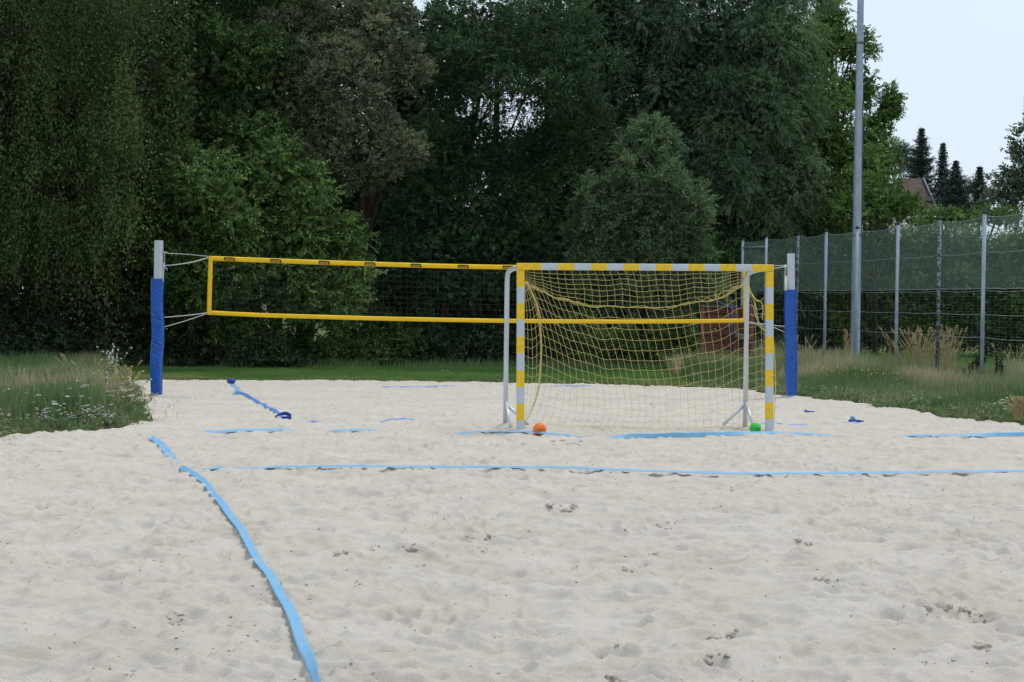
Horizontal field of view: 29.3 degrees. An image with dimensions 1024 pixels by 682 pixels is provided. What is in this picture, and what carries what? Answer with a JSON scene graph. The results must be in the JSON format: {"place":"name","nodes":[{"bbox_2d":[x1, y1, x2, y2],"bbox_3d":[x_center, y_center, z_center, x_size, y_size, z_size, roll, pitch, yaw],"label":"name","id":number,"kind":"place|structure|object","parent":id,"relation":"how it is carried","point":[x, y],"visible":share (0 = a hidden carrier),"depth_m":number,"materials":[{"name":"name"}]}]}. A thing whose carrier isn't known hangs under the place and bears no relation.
{"place":"outdoors","nodes":[
{"label":"outdoors","id":0,"kind":"place"},
{"bbox_2d":[120,353,664,369],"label":"wood edge grass","id":1,"kind":"structure","parent":0,"point":[427,365],"depth_m":44.16,"materials":[{"name":"green plant"}]},
{"bbox_2d":[0,379,1023,681],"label":"sand","id":2,"kind":"structure","parent":0,"point":[686,591],"depth_m":13.15,"materials":[{"name":"beige sand"}]},
{"bbox_2d":[148,435,178,463],"bbox_3d":[-3.623,1.165,20.483,0.135,0.089,4.068,0,1,-15],"label":"boundary tape","id":3,"kind":"object","parent":2,"relation":"on","point":[166,450],"visible":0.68,"depth_m":21.03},
{"bbox_2d":[178,465,320,681],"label":"boundary tape","id":4,"kind":"object","parent":2,"relation":"on","point":[305,649],"visible":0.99,"depth_m":10.72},
{"bbox_2d":[227,379,290,418],"bbox_3d":[-4.207,0.877,31.399,0.308,0.150,9.918,0,1,-12],"label":"loose tape","id":5,"kind":"object","parent":2,"relation":"on","point":[231,382],"visible":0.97,"depth_m":30.52,"materials":[{"name":"blue"}]},
{"bbox_2d":[382,385,587,386],"bbox_3d":[-0.927,0.874,36.706,8.134,0.114,0.680,1,1,-7],"label":"boundary tape","id":6,"kind":"object","parent":2,"relation":"on","point":[460,386],"visible":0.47,"depth_m":36.51,"materials":[{"name":"blue plastic"}]},
{"bbox_2d":[6,436,1023,681],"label":"sand clods","id":7,"kind":"object","parent":2,"relation":"on","point":[816,578],"visible":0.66,"depth_m":10.21,"materials":[{"name":"beige sand"}]},
{"bbox_2d":[533,423,545,435],"bbox_3d":[0.340,1.082,24.047,0.162,0.157,0.164,1,1,0],"label":"orange handball","id":8,"kind":"object","parent":2,"relation":"on","point":[539,427],"visible":0.98,"depth_m":23.99,"materials":[{"name":"plastic"}]},
{"bbox_2d":[308,418,867,424],"bbox_3d":[0.981,1.111,26.526,8.233,0.106,0.308,1,1,-6],"label":"boundary tape","id":9,"kind":"object","parent":2,"relation":"on","point":[598,421],"visible":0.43,"depth_m":26.44,"materials":[{"name":"blue plastic"}]},
{"bbox_2d":[202,465,1023,474],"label":"boundary tape","id":10,"kind":"object","parent":2,"relation":"on","point":[780,473],"visible":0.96,"depth_m":18.65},
{"bbox_2d":[203,428,1023,438],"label":"boundary tape","id":11,"kind":"object","parent":2,"relation":"on","point":[666,435],"visible":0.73,"depth_m":23.85,"materials":[{"name":"blue plastic"}]},
{"bbox_2d":[503,263,775,430],"bbox_3d":[1.598,0.205,25.000,3.398,2.393,1.051,0,1,-10],"label":"handball goal","id":12,"kind":"object","parent":2,"relation":"on","point":[521,268],"visible":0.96,"depth_m":24.93,"materials":[{"name":"yellow metal"}]},
{"bbox_2d":[749,422,760,430],"bbox_3d":[3.028,1.084,24.377,0.146,0.142,0.148,1,1,0],"label":"green handball","id":13,"kind":"object","parent":2,"relation":"on","point":[755,426],"visible":0.82,"depth_m":24.32,"materials":[{"name":"plastic"}]},
{"bbox_2d":[0,302,1023,434],"bbox_3d":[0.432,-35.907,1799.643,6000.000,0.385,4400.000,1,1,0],"label":"ground","id":14,"kind":"structure","parent":0,"point":[51,429],"depth_m":37.70,"materials":[{"name":"green plant"}]},
{"bbox_2d":[0,2,77,284],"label":"woodland tree","id":15,"kind":"object","parent":14,"relation":"on","point":[22,126],"visible":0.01,"depth_m":50.81,"materials":[{"name":"green plant"}]},
{"bbox_2d":[0,308,89,359],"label":"undergrowth shrub","id":16,"kind":"object","parent":14,"relation":"on","point":[19,332],"visible":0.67,"depth_m":41.37,"materials":[{"name":"green plant"}]},
{"bbox_2d":[0,348,152,436],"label":"meadow grass","id":17,"kind":"structure","parent":14,"relation":"on","point":[62,376],"depth_m":24.92,"materials":[{"name":"green plant"}]},
{"bbox_2d":[0,363,158,437],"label":"meadow herbs","id":18,"kind":"object","parent":14,"relation":"on","point":[98,418],"visible":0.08,"depth_m":24.09,"materials":[{"name":"green plant"}]},
{"bbox_2d":[0,224,170,364],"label":"undergrowth shrub","id":19,"kind":"object","parent":14,"relation":"on","point":[115,331],"visible":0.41,"depth_m":41.97,"materials":[{"name":"green plant"}]},
{"bbox_2d":[40,319,131,366],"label":"undergrowth shrub","id":20,"kind":"object","parent":14,"relation":"on","point":[85,350],"visible":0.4,"depth_m":41.69,"materials":[{"name":"green plant"}]},
{"bbox_2d":[0,0,210,339],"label":"weeping birch","id":21,"kind":"object","parent":14,"relation":"on","point":[99,33],"visible":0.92,"depth_m":40.26,"materials":[{"name":"green plant"}]},
{"bbox_2d":[2,1,211,294],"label":"woodland tree","id":22,"kind":"object","parent":14,"relation":"on","point":[143,58],"visible":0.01,"depth_m":51.00,"materials":[{"name":"green plant"}]},
{"bbox_2d":[66,379,158,406],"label":"grass clump","id":23,"kind":"object","parent":14,"relation":"on","point":[123,382],"visible":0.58,"depth_m":25.55,"materials":[{"name":"plant"}]},
{"bbox_2d":[97,344,131,374],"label":"wild plant","id":24,"kind":"object","parent":14,"relation":"on","point":[111,361],"visible":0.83,"depth_m":31.01,"materials":[{"name":"white plant"}]},
{"bbox_2d":[110,364,141,393],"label":"grass clump","id":25,"kind":"object","parent":14,"relation":"on","point":[116,367],"visible":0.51,"depth_m":29.50,"materials":[{"name":"plant"}]},
{"bbox_2d":[106,377,151,404],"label":"wild plant","id":26,"kind":"object","parent":14,"relation":"on","point":[126,392],"visible":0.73,"depth_m":26.98,"materials":[{"name":"green plant"}]},
{"bbox_2d":[108,243,184,365],"bbox_3d":[-7.925,-0.617,43.485,2.232,3.539,3.010,1,1,20],"label":"undergrowth shrub","id":27,"kind":"object","parent":14,"relation":"on","point":[145,354],"visible":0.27,"depth_m":42.66,"materials":[{"name":"green plant"}]},
{"bbox_2d":[150,240,167,394],"bbox_3d":[-5.727,-0.219,31.792,0.282,2.824,0.216,1,1,0],"label":"volleyball post","id":28,"kind":"object","parent":14,"relation":"on","point":[157,327],"visible":0.98,"depth_m":31.72,"materials":[{"name":"metal"}]},
{"bbox_2d":[163,253,785,331],"bbox_3d":[-0.490,-0.784,32.656,10.499,1.203,0.302,0,1,-10],"label":"volleyball net","id":29,"kind":"object","parent":28,"relation":"attached to","point":[211,259],"visible":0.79,"depth_m":32.47,"materials":[{"name":"yellow fabric"}]},
{"bbox_2d":[147,317,231,367],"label":"undergrowth shrub","id":30,"kind":"object","parent":14,"relation":"on","point":[197,355],"visible":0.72,"depth_m":42.79,"materials":[{"name":"green plant"}]},
{"bbox_2d":[117,135,279,348],"bbox_3d":[-6.775,-1.748,42.160,3.553,5.285,2.521,1,1,0],"label":"leafy bush","id":31,"kind":"object","parent":14,"relation":"on","point":[209,206],"visible":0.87,"depth_m":41.74,"materials":[{"name":"green plant"}]},
{"bbox_2d":[114,3,306,345],"bbox_3d":[-8.155,-4.466,52.400,6.153,10.272,5.042,1,1,0],"label":"woodland tree","id":32,"kind":"object","parent":14,"relation":"on","point":[251,201],"visible":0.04,"depth_m":51.40,"materials":[{"name":"green plant"}]},
{"bbox_2d":[137,0,316,344],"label":"leafy tree","id":33,"kind":"object","parent":14,"relation":"on","point":[247,57],"visible":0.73,"depth_m":44.44,"materials":[{"name":"green plant"}]},
{"bbox_2d":[197,296,294,365],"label":"undergrowth shrub","id":34,"kind":"object","parent":14,"relation":"on","point":[226,330],"visible":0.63,"depth_m":42.95,"materials":[{"name":"green plant"}]},
{"bbox_2d":[218,317,304,368],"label":"undergrowth shrub","id":35,"kind":"object","parent":14,"relation":"on","point":[277,354],"visible":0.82,"depth_m":42.40,"materials":[{"name":"green plant"}]},
{"bbox_2d":[213,2,355,328],"bbox_3d":[-6.411,-5.152,53.921,4.512,11.573,3.463,1,1,28],"label":"woodland tree","id":36,"kind":"object","parent":14,"relation":"on","point":[232,18],"visible":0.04,"depth_m":53.22,"materials":[{"name":"green plant"}]},
{"bbox_2d":[233,128,387,348],"bbox_3d":[-4.444,-1.883,43.025,3.501,5.542,2.295,0,1,-29],"label":"leafy bush","id":37,"kind":"object","parent":14,"relation":"on","point":[296,237],"visible":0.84,"depth_m":42.73,"materials":[{"name":"green plant"}]},
{"bbox_2d":[276,321,348,364],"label":"undergrowth shrub","id":38,"kind":"object","parent":14,"relation":"on","point":[309,351],"visible":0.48,"depth_m":43.66,"materials":[{"name":"green plant"}]},
{"bbox_2d":[238,83,397,338],"bbox_3d":[-5.556,-3.374,52.917,5.148,8.126,4.010,1,1,0],"label":"woodland tree","id":39,"kind":"object","parent":14,"relation":"on","point":[345,203],"visible":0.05,"depth_m":52.27,"materials":[{"name":"green plant"}]},
{"bbox_2d":[244,0,437,307],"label":"oak tree","id":40,"kind":"object","parent":14,"relation":"on","point":[378,150],"visible":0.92,"depth_m":44.78,"materials":[{"name":"green plant"}]},
{"bbox_2d":[305,320,393,366],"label":"undergrowth shrub","id":41,"kind":"object","parent":14,"relation":"on","point":[366,349],"visible":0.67,"depth_m":44.07,"materials":[{"name":"green plant"}]},
{"bbox_2d":[316,301,426,366],"bbox_3d":[-3.267,-0.031,45.018,2.406,2.031,2.091,2,1,35],"label":"undergrowth shrub","id":42,"kind":"object","parent":14,"relation":"on","point":[386,335],"visible":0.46,"depth_m":44.86,"materials":[{"name":"green plant"}]},
{"bbox_2d":[315,125,453,334],"bbox_3d":[-3.553,-2.659,53.827,4.602,6.724,3.751,1,1,0],"label":"woodland tree","id":43,"kind":"object","parent":14,"relation":"on","point":[394,304],"visible":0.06,"depth_m":53.28,"materials":[{"name":"green plant"}]},
{"bbox_2d":[349,0,419,234],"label":"woodland tree","id":44,"kind":"object","parent":14,"relation":"on","point":[379,35],"visible":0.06,"depth_m":54.40,"materials":[{"name":"green plant"}]},
{"bbox_2d":[359,52,452,145],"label":"woodland tree","id":45,"kind":"object","parent":14,"relation":"on","point":[403,106],"visible":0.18,"depth_m":53.90,"materials":[{"name":"green plant"}]},
{"bbox_2d":[387,301,461,364],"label":"undergrowth shrub","id":46,"kind":"object","parent":14,"relation":"on","point":[435,345],"visible":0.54,"depth_m":45.43,"materials":[{"name":"green plant"}]},
{"bbox_2d":[118,360,764,386],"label":"short grass","id":47,"kind":"structure","parent":14,"relation":"on","point":[480,373],"depth_m":40.34,"materials":[{"name":"green plant"}]},
{"bbox_2d":[396,0,503,110],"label":"woodland tree","id":48,"kind":"object","parent":14,"relation":"on","point":[436,3],"visible":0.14,"depth_m":54.34,"materials":[{"name":"green plant"}]},
{"bbox_2d":[407,126,500,206],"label":"woodland tree","id":49,"kind":"object","parent":14,"relation":"on","point":[453,183],"visible":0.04,"depth_m":54.51,"materials":[{"name":"green plant"}]},
{"bbox_2d":[415,196,516,355],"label":"woodland tree","id":50,"kind":"object","parent":14,"relation":"on","point":[456,313],"visible":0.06,"depth_m":54.41,"materials":[{"name":"green plant"}]},
{"bbox_2d":[353,152,586,325],"bbox_3d":[-1.073,-1.871,46.745,5.932,5.477,3.784,1,1,0],"label":"feathery tree","id":51,"kind":"object","parent":14,"relation":"on","point":[515,241],"visible":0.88,"depth_m":46.44,"materials":[{"name":"green plant"}]},
{"bbox_2d":[433,305,515,363],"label":"undergrowth shrub","id":52,"kind":"object","parent":14,"relation":"on","point":[472,340],"visible":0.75,"depth_m":46.08,"materials":[{"name":"green plant"}]},
{"bbox_2d":[456,14,550,199],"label":"woodland tree","id":53,"kind":"object","parent":14,"relation":"on","point":[508,56],"visible":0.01,"depth_m":55.08,"materials":[{"name":"green plant"}]},
{"bbox_2d":[384,0,640,338],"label":"feathery tree","id":54,"kind":"object","parent":14,"relation":"on","point":[558,88],"visible":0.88,"depth_m":47.63,"materials":[{"name":"green plant"}]},
{"bbox_2d":[487,307,577,364],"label":"undergrowth shrub","id":55,"kind":"object","parent":14,"relation":"on","point":[529,344],"visible":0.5,"depth_m":46.52,"materials":[{"name":"green plant"}]},
{"bbox_2d":[472,162,599,336],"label":"woodland tree","id":56,"kind":"object","parent":14,"relation":"on","point":[556,214],"visible":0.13,"depth_m":54.42,"materials":[{"name":"green plant"}]},
{"bbox_2d":[492,0,587,126],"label":"woodland tree","id":57,"kind":"object","parent":14,"relation":"on","point":[535,11],"visible":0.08,"depth_m":55.90,"materials":[{"name":"green plant"}]},
{"bbox_2d":[481,122,599,192],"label":"woodland tree","id":58,"kind":"object","parent":14,"relation":"on","point":[511,137],"visible":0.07,"depth_m":55.50,"materials":[{"name":"green plant"}]},
{"bbox_2d":[532,99,613,308],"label":"woodland tree","id":59,"kind":"object","parent":14,"relation":"on","point":[547,119],"visible":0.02,"depth_m":56.41,"materials":[{"name":"green plant"}]},
{"bbox_2d":[531,307,631,365],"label":"undergrowth shrub","id":60,"kind":"object","parent":14,"relation":"on","point":[582,340],"visible":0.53,"depth_m":46.68,"materials":[{"name":"green plant"}]},
{"bbox_2d":[536,68,665,333],"bbox_3d":[2.707,-3.560,55.944,5.130,8.529,4.029,1,1,0],"label":"woodland tree","id":61,"kind":"object","parent":14,"relation":"on","point":[629,110],"visible":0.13,"depth_m":55.08,"materials":[{"name":"green plant"}]},
{"bbox_2d":[544,0,662,331],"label":"woodland tree","id":62,"kind":"object","parent":14,"relation":"on","point":[637,53],"visible":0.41,"depth_m":55.30,"materials":[{"name":"green plant"}]},
{"bbox_2d":[592,313,679,364],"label":"undergrowth shrub","id":63,"kind":"object","parent":14,"relation":"on","point":[630,345],"visible":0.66,"depth_m":46.71,"materials":[{"name":"green plant"}]},
{"bbox_2d":[558,109,739,363],"bbox_3d":[3.232,-2.264,45.929,4.367,6.384,2.800,1,1,0],"label":"young willow","id":64,"kind":"object","parent":14,"relation":"on","point":[672,218],"visible":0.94,"depth_m":45.68,"materials":[{"name":"green plant"}]},
{"bbox_2d":[563,0,787,328],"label":"willow tree","id":65,"kind":"object","parent":14,"relation":"on","point":[650,13],"visible":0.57,"depth_m":55.30,"materials":[{"name":"green plant"}]},
{"bbox_2d":[647,308,725,362],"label":"undergrowth shrub","id":66,"kind":"object","parent":14,"relation":"on","point":[688,331],"visible":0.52,"depth_m":46.77,"materials":[{"name":"green plant"}]},
{"bbox_2d":[616,5,760,337],"bbox_3d":[4.830,-4.007,56.858,5.419,11.363,5.024,1,1,0],"label":"woodland tree","id":67,"kind":"object","parent":14,"relation":"on","point":[691,57],"visible":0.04,"depth_m":55.47,"materials":[{"name":"green plant"}]},
{"bbox_2d":[655,350,763,367],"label":"grass clump","id":68,"kind":"object","parent":14,"relation":"on","point":[705,356],"visible":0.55,"depth_m":40.22,"materials":[{"name":"plant"}]},
{"bbox_2d":[665,284,762,349],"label":"undergrowth shrub","id":69,"kind":"object","parent":14,"relation":"on","point":[698,316],"visible":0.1,"depth_m":48.85,"materials":[{"name":"green plant"}]},
{"bbox_2d":[700,301,753,357],"bbox_3d":[4.954,-0.035,45.044,1.256,1.756,0.617,1,1,0],"label":"plank enclosure","id":70,"kind":"object","parent":14,"relation":"on","point":[737,334],"visible":0.69,"depth_m":44.99,"materials":[{"name":"red wood"}]},
{"bbox_2d":[698,226,784,308],"bbox_3d":[6.413,-1.330,55.148,3.262,4.174,1.963,0,2,-39],"label":"leafy bush","id":71,"kind":"object","parent":14,"relation":"on","point":[728,255],"visible":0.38,"depth_m":54.67,"materials":[{"name":"green plant"}]},
{"bbox_2d":[661,0,842,345],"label":"willow tree","id":72,"kind":"object","parent":14,"relation":"on","point":[767,215],"visible":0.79,"depth_m":55.19,"materials":[{"name":"green plant"}]},
{"bbox_2d":[697,0,848,342],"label":"woodland tree","id":73,"kind":"object","parent":14,"relation":"on","point":[809,232],"visible":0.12,"depth_m":56.32,"materials":[{"name":"green plant"}]},
{"bbox_2d":[784,253,797,395],"bbox_3d":[4.774,-0.111,33.616,0.278,2.784,0.268,1,1,0],"label":"volleyball post","id":74,"kind":"object","parent":14,"relation":"on","point":[790,305],"visible":1,"depth_m":33.57,"materials":[{"name":"metal"}]},
{"bbox_2d":[781,334,828,360],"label":"grass clump","id":75,"kind":"object","parent":14,"relation":"on","point":[806,349],"visible":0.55,"depth_m":43.49,"materials":[{"name":"plant"}]},
{"bbox_2d":[798,212,845,351],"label":"hedge shrub","id":76,"kind":"object","parent":14,"relation":"on","point":[815,331],"visible":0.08,"depth_m":60.19,"materials":[{"name":"green plant"}]},
{"bbox_2d":[656,360,1023,420],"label":"verge herbs","id":77,"kind":"object","parent":14,"relation":"on","point":[923,405],"visible":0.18,"depth_m":32.28,"materials":[{"name":"green plant"}]},
{"bbox_2d":[658,336,1023,420],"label":"verge grass","id":78,"kind":"structure","parent":14,"relation":"on","point":[954,378],"depth_m":36.53,"materials":[{"name":"green plant"}]},
{"bbox_2d":[804,220,892,353],"bbox_3d":[10.343,-1.632,60.443,3.473,4.858,2.887,1,1,0],"label":"hedge shrub","id":79,"kind":"object","parent":14,"relation":"on","point":[839,299],"visible":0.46,"depth_m":59.82,"materials":[{"name":"green plant"}]},
{"bbox_2d":[843,328,853,356],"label":"grass clump","id":80,"kind":"object","parent":14,"relation":"on","point":[846,339],"visible":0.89,"depth_m":43.50,"materials":[{"name":"plant"}]},
{"bbox_2d":[802,0,907,349],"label":"maple tree","id":81,"kind":"object","parent":14,"relation":"on","point":[837,147],"visible":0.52,"depth_m":60.69,"materials":[{"name":"green plant"}]},
{"bbox_2d":[847,0,868,355],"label":"light pole","id":82,"kind":"object","parent":14,"relation":"on","point":[858,177],"visible":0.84,"depth_m":46.84,"materials":[{"name":"metal"}]},
{"bbox_2d":[814,369,926,383],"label":"wild plant","id":83,"kind":"object","parent":14,"relation":"on","point":[876,375],"visible":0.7,"depth_m":35.89,"materials":[{"name":"green plant"}]},
{"bbox_2d":[816,154,933,356],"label":"tree","id":84,"kind":"object","parent":14,"relation":"on","point":[897,199],"visible":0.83,"depth_m":56.60,"materials":[{"name":"green plant"}]},
{"bbox_2d":[740,211,1023,377],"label":"ball fence","id":85,"kind":"object","parent":14,"relation":"on","point":[938,263],"visible":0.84,"depth_m":41.53,"materials":[{"name":"metal"}]},
{"bbox_2d":[847,221,946,355],"bbox_3d":[11.731,-1.544,59.953,3.058,4.539,2.771,1,1,0],"label":"hedge shrub","id":86,"kind":"object","parent":14,"relation":"on","point":[884,320],"visible":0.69,"depth_m":59.37,"materials":[{"name":"green plant"}]},
{"bbox_2d":[890,139,916,177],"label":"distant tree","id":87,"kind":"object","parent":14,"relation":"on","point":[905,151],"visible":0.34,"depth_m":229.00,"materials":[{"name":"green plant"}]},
{"bbox_2d":[878,326,957,366],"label":"grass clump","id":88,"kind":"object","parent":14,"relation":"on","point":[917,348],"visible":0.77,"depth_m":40.23,"materials":[{"name":"plant"}]},
{"bbox_2d":[902,127,945,205],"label":"spruce","id":89,"kind":"object","parent":14,"relation":"on","point":[921,160],"visible":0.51,"depth_m":209.28,"materials":[{"name":"green plant"}]},
{"bbox_2d":[932,143,951,224],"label":"spruce","id":90,"kind":"object","parent":14,"relation":"on","point":[942,164],"visible":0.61,"depth_m":214.37,"materials":[{"name":"green plant"}]},
{"bbox_2d":[895,217,996,355],"bbox_3d":[13.116,-1.523,59.896,3.415,4.541,2.852,1,1,0],"label":"hedge shrub","id":91,"kind":"object","parent":14,"relation":"on","point":[944,307],"visible":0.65,"depth_m":59.33,"materials":[{"name":"green plant"}]},
{"bbox_2d":[919,324,976,370],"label":"grass clump","id":92,"kind":"object","parent":14,"relation":"on","point":[946,354],"visible":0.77,"depth_m":39.55,"materials":[{"name":"plant"}]},
{"bbox_2d":[935,160,974,239],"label":"spruce","id":93,"kind":"object","parent":14,"relation":"on","point":[954,197],"visible":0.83,"depth_m":204.35,"materials":[{"name":"green plant"}]},
{"bbox_2d":[902,202,1023,351],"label":"leafy bush","id":94,"kind":"object","parent":14,"relation":"on","point":[951,213],"visible":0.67,"depth_m":65.73,"materials":[{"name":"green plant"}]},
{"bbox_2d":[950,173,996,271],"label":"distant tree","id":95,"kind":"object","parent":14,"relation":"on","point":[969,183],"visible":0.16,"depth_m":229.36,"materials":[{"name":"green plant"}]},
{"bbox_2d":[967,165,988,236],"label":"spruce","id":96,"kind":"object","parent":14,"relation":"on","point":[976,184],"visible":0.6,"depth_m":204.44,"materials":[{"name":"green plant"}]},
{"bbox_2d":[971,346,986,375],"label":"dock plant","id":97,"kind":"object","parent":14,"relation":"on","point":[978,360],"visible":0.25,"depth_m":36.80,"materials":[{"name":"green plant"}]},
{"bbox_2d":[945,225,1023,357],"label":"hedge shrub","id":98,"kind":"object","parent":14,"relation":"on","point":[993,311],"visible":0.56,"depth_m":59.37,"materials":[{"name":"green plant"}]},
{"bbox_2d":[970,108,1023,241],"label":"birch tree","id":99,"kind":"object","parent":14,"relation":"on","point":[1013,175],"visible":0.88,"depth_m":84.58,"materials":[{"name":"green plant"}]},
{"bbox_2d":[993,343,1004,379],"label":"dock plant","id":100,"kind":"object","parent":14,"relation":"on","point":[998,361],"visible":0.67,"depth_m":36.83,"materials":[{"name":"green plant"}]},
{"bbox_2d":[984,210,1023,357],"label":"hedge shrub","id":101,"kind":"object","parent":14,"relation":"on","point":[1009,300],"visible":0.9,"depth_m":58.74,"materials":[{"name":"green plant"}]},
{"bbox_2d":[991,343,1023,368],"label":"grass clump","id":102,"kind":"object","parent":14,"relation":"on","point":[1009,356],"visible":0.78,"depth_m":38.51,"materials":[{"name":"plant"}]},
{"bbox_2d":[997,394,1023,419],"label":"grass clump","id":103,"kind":"object","parent":14,"relation":"on","point":[1017,406],"visible":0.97,"depth_m":26.99,"materials":[{"name":"plant"}]},
{"bbox_2d":[22,0,1023,295],"label":"sky","id":104,"kind":"structure","parent":0,"point":[959,64],"materials":[{"name":"white"}]},
{"bbox_2d":[876,177,936,277],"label":"red roofed house","id":105,"kind":"structure","parent":0,"point":[915,183],"depth_m":188.61,"materials":[{"name":"ceramic"}]},
{"bbox_2d":[826,350,1023,369],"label":"lawn grass","id":106,"kind":"structure","parent":0,"point":[966,357],"depth_m":56.60,"materials":[{"name":"green plant"}]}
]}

